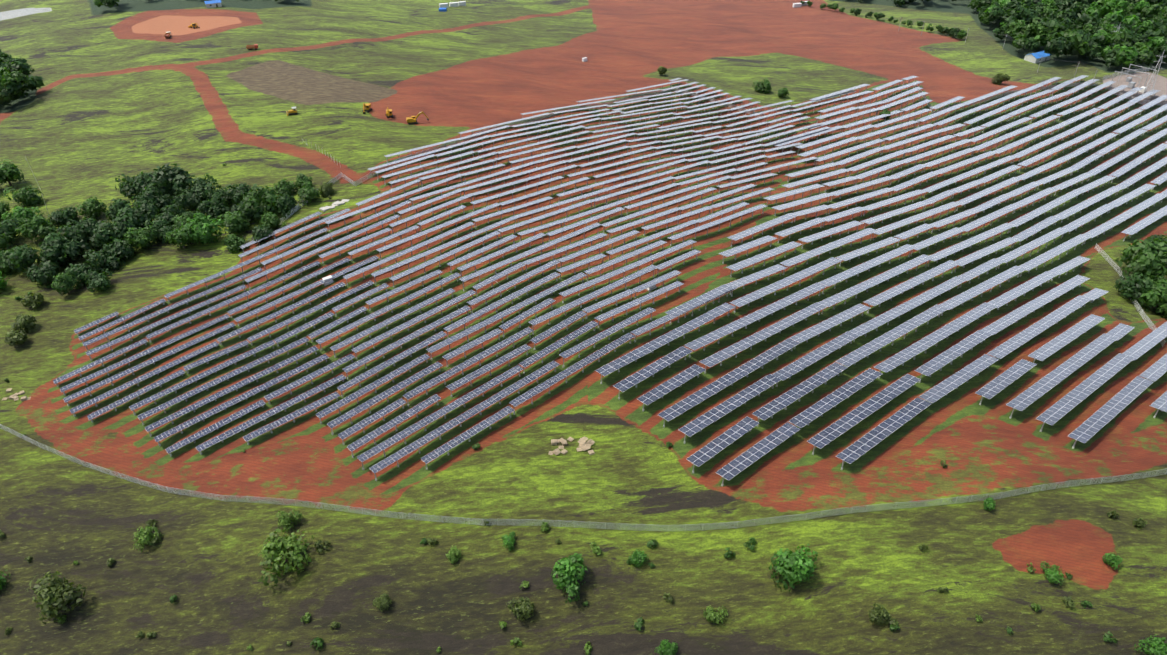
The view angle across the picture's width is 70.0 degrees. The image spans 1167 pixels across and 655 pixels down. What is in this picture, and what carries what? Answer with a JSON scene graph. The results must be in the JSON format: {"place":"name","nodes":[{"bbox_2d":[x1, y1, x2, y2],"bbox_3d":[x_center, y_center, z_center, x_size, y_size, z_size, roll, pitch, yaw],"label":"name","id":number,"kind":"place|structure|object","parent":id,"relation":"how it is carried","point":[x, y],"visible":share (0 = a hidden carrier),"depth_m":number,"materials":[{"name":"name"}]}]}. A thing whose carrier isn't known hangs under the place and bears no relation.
{"place":"outdoors","nodes":[
{"label":"outdoors","id":0,"kind":"place"},
{"bbox_2d":[0,0,1166,654],"bbox_3d":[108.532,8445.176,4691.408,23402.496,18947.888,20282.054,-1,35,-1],"label":"ground","id":1,"kind":"structure","parent":0,"point":[128,88],"depth_m":228.28,"materials":[{"name":"green plant"}]},
{"bbox_2d":[164,23,428,124],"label":"construction vehicles","id":2,"kind":"object","parent":1,"relation":"on","point":[412,120],"visible":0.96,"depth_m":373.06,"materials":[{"name":"paint"}]},
{"bbox_2d":[2,199,594,454],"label":"rocks","id":3,"kind":"object","parent":1,"relation":"on","point":[583,445],"visible":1,"depth_m":202.19,"materials":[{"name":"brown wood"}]},
{"bbox_2d":[0,0,1166,654],"bbox_3d":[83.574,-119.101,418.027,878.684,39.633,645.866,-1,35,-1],"label":"foliage","id":4,"kind":"object","parent":1,"relation":"on","point":[1072,26],"visible":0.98,"depth_m":290.65,"materials":[{"name":"green plant"}]},
{"bbox_2d":[0,75,1166,654],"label":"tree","id":5,"kind":"object","parent":1,"relation":"on","point":[204,243],"visible":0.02,"depth_m":279.38,"materials":[{"name":"brown plant"}]},
{"bbox_2d":[0,69,1166,530],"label":"fence","id":6,"kind":"object","parent":1,"relation":"on","point":[952,501],"visible":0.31,"depth_m":189.20,"materials":[{"name":"grey metal"}]},
{"bbox_2d":[2,68,1166,530],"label":"fence posts","id":7,"kind":"object","parent":1,"relation":"on","point":[602,522],"visible":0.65,"depth_m":193.82,"materials":[{"name":"grey metal"}]},
{"bbox_2d":[53,75,1166,479],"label":"solar panels","id":8,"kind":"object","parent":1,"relation":"on","point":[1101,417],"visible":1,"depth_m":253.74,"materials":[{"name":"blue glass"}]},
{"bbox_2d":[56,78,1166,486],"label":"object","id":9,"kind":"object","parent":1,"relation":"on","point":[680,248],"visible":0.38,"depth_m":285.28,"materials":[{"name":"metal"}]},
{"bbox_2d":[204,0,1146,290],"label":"buildings","id":10,"kind":"structure","parent":1,"relation":"on","point":[1036,58],"depth_m":516.57,"materials":[{"name":"white"}]},
{"bbox_2d":[898,17,1164,95],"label":"power lines","id":11,"kind":"object","parent":1,"relation":"on","point":[1131,84],"visible":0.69,"depth_m":479.33,"materials":[{"name":"grey metal"}]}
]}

